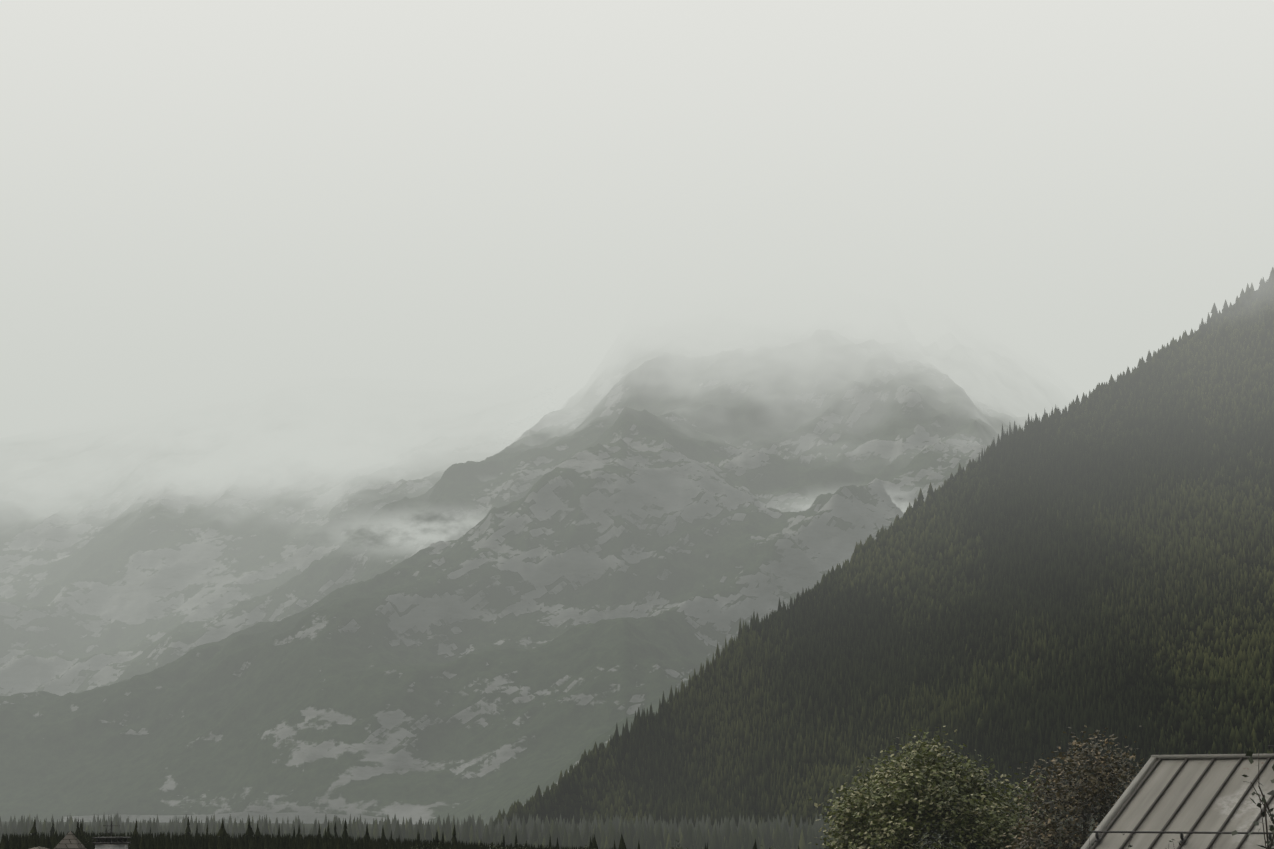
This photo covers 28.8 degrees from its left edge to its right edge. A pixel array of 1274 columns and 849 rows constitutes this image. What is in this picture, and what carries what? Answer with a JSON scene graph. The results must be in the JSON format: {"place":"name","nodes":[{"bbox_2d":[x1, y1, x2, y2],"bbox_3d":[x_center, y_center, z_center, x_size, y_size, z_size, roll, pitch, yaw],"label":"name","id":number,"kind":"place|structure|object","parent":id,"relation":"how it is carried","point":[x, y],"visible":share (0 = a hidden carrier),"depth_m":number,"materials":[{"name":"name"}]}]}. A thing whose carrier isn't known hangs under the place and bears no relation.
{"place":"outdoors","nodes":[
{"label":"outdoors","id":0,"kind":"place"},
{"bbox_2d":[30,846,47,848],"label":"house roof","id":1,"kind":"structure","parent":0,"point":[38,847],"depth_m":63.22,"materials":[{"name":"grey"}]},
{"bbox_2d":[54,831,85,848],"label":"roof","id":2,"kind":"structure","parent":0,"point":[69,840],"depth_m":62.32,"materials":[{"name":"grey metal"}]},
{"bbox_2d":[95,844,127,848],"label":"house chimney","id":3,"kind":"object","parent":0,"point":[111,846],"depth_m":61.50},
{"bbox_2d":[85,821,119,843],"bbox_3d":[-14.273,11.631,64.028,1.921,2.732,0.151,-3,-9,20],"label":"antenna","id":4,"kind":"object","parent":3,"relation":"attached to","point":[111,825],"visible":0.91,"depth_m":63.96,"materials":[{"name":"black metal"}]},
{"bbox_2d":[92,837,130,843],"bbox_3d":[-13.098,10.374,61.788,0.820,0.165,0.670,0,-9,2],"label":"chimney cap","id":5,"kind":"object","parent":3,"relation":"on","point":[114,840],"visible":1,"depth_m":61.47,"materials":[{"name":"grey metal"}]},
{"bbox_2d":[1,821,484,831],"bbox_3d":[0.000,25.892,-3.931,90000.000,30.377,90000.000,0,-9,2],"label":"ground","id":6,"kind":"structure","parent":0,"point":[309,826],"depth_m":4177.56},
{"bbox_2d":[1,816,707,848],"bbox_3d":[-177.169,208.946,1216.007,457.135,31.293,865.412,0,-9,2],"label":"tree line","id":7,"kind":"object","parent":6,"relation":"on","point":[224,835],"visible":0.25,"depth_m":1052.61,"materials":[{"name":"green plant"}]},
{"bbox_2d":[0,832,832,848],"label":"tree line","id":8,"kind":"object","parent":6,"relation":"on","point":[197,843],"visible":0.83,"depth_m":597.69,"materials":[{"name":"green plant"}]},
{"bbox_2d":[0,812,1099,848],"bbox_3d":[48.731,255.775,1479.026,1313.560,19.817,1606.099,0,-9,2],"label":"valley woods","id":9,"kind":"object","parent":6,"relation":"on","point":[768,834],"visible":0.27,"depth_m":1602.79,"materials":[{"name":"green plant"}]},
{"bbox_2d":[411,840,945,848],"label":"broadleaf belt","id":10,"kind":"object","parent":6,"relation":"on","point":[564,847],"visible":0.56,"depth_m":620.50,"materials":[{"name":"green plant"}]},
{"bbox_2d":[1003,725,1143,848],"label":"copper tree","id":11,"kind":"object","parent":6,"relation":"on","point":[1072,800],"depth_m":67.30,"materials":[{"name":"plant"}]},
{"bbox_2d":[0,182,1081,825],"bbox_3d":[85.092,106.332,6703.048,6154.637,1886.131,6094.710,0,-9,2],"label":"mountain","id":12,"kind":"structure","parent":0,"point":[200,634],"depth_m":5854.48,"materials":[{"name":"grey stone"}]},
{"bbox_2d":[156,380,554,512],"bbox_3d":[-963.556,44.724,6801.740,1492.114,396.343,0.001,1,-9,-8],"label":"cloud","id":13,"kind":"structure","parent":12,"relation":"on","point":[316,444],"depth_m":6810.04,"materials":[{"name":"white"}]},
{"bbox_2d":[375,520,479,546],"bbox_3d":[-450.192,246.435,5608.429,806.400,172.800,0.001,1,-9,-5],"label":"cloud","id":14,"kind":"structure","parent":12,"relation":"on","point":[418,535],"depth_m":5604.83,"materials":[{"name":"white"}]},
{"bbox_2d":[496,323,1024,442],"bbox_3d":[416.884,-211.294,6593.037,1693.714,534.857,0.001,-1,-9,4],"label":"cloud","id":15,"kind":"structure","parent":12,"relation":"on","point":[918,331],"depth_m":6575.90,"materials":[{"name":"white"}]},
{"bbox_2d":[806,505,908,513],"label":"cloud","id":16,"kind":"structure","parent":12,"relation":"on","point":[904,509],"depth_m":5403.01,"materials":[{"name":"white"}]},
{"bbox_2d":[0,0,1273,437],"label":"sky","id":17,"kind":"structure","parent":0,"point":[198,197],"materials":[{"name":"grey"}]},
{"bbox_2d":[809,726,1062,848],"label":"linden tree","id":18,"kind":"object","parent":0,"point":[885,812],"depth_m":81.65,"materials":[{"name":"green plant"}]},
{"bbox_2d":[669,288,1273,815],"bbox_3d":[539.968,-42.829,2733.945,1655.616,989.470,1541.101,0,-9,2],"label":"slope","id":19,"kind":"structure","parent":0,"point":[1203,332],"depth_m":2763.07,"materials":[{"name":"green plant"}]},
{"bbox_2d":[493,267,1273,828],"bbox_3d":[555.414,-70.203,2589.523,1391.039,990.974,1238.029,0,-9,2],"label":"conifer trees","id":20,"kind":"object","parent":19,"relation":"on","point":[921,547],"visible":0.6,"depth_m":2761.65,"materials":[{"name":"green plant"}]},
{"bbox_2d":[607,272,1273,828],"bbox_3d":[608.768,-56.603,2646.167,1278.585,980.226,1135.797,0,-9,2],"label":"forest","id":21,"kind":"object","parent":19,"relation":"on","point":[1071,582],"visible":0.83,"depth_m":2600.70,"materials":[{"name":"green plant"}]},
{"bbox_2d":[1040,819,1180,848],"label":"twigs","id":22,"kind":"object","parent":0,"point":[1041,842],"depth_m":21.41,"materials":[{"name":"brown plant"}]},
{"bbox_2d":[1090,758,1273,848],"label":"house roof","id":23,"kind":"structure","parent":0,"point":[1221,807],"depth_m":41.51,"materials":[{"name":"grey metal"}]},
{"bbox_2d":[1081,754,1273,848],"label":"house trim","id":24,"kind":"structure","parent":23,"relation":"attached to","point":[1125,795],"depth_m":42.74,"materials":[{"name":"grey metal"}]},
{"bbox_2d":[1089,831,1272,842],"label":"snow guard rail","id":25,"kind":"object","parent":23,"relation":"attached to","point":[1181,833],"visible":0.98,"depth_m":40.37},
{"bbox_2d":[1091,757,1273,848],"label":"roof seams","id":26,"kind":"object","parent":23,"relation":"attached to","point":[1185,799],"visible":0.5,"depth_m":41.58,"materials":[{"name":"grey metal"}]},
{"bbox_2d":[1231,749,1273,848],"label":"twigs","id":27,"kind":"object","parent":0,"point":[1251,761],"depth_m":11.92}
]}

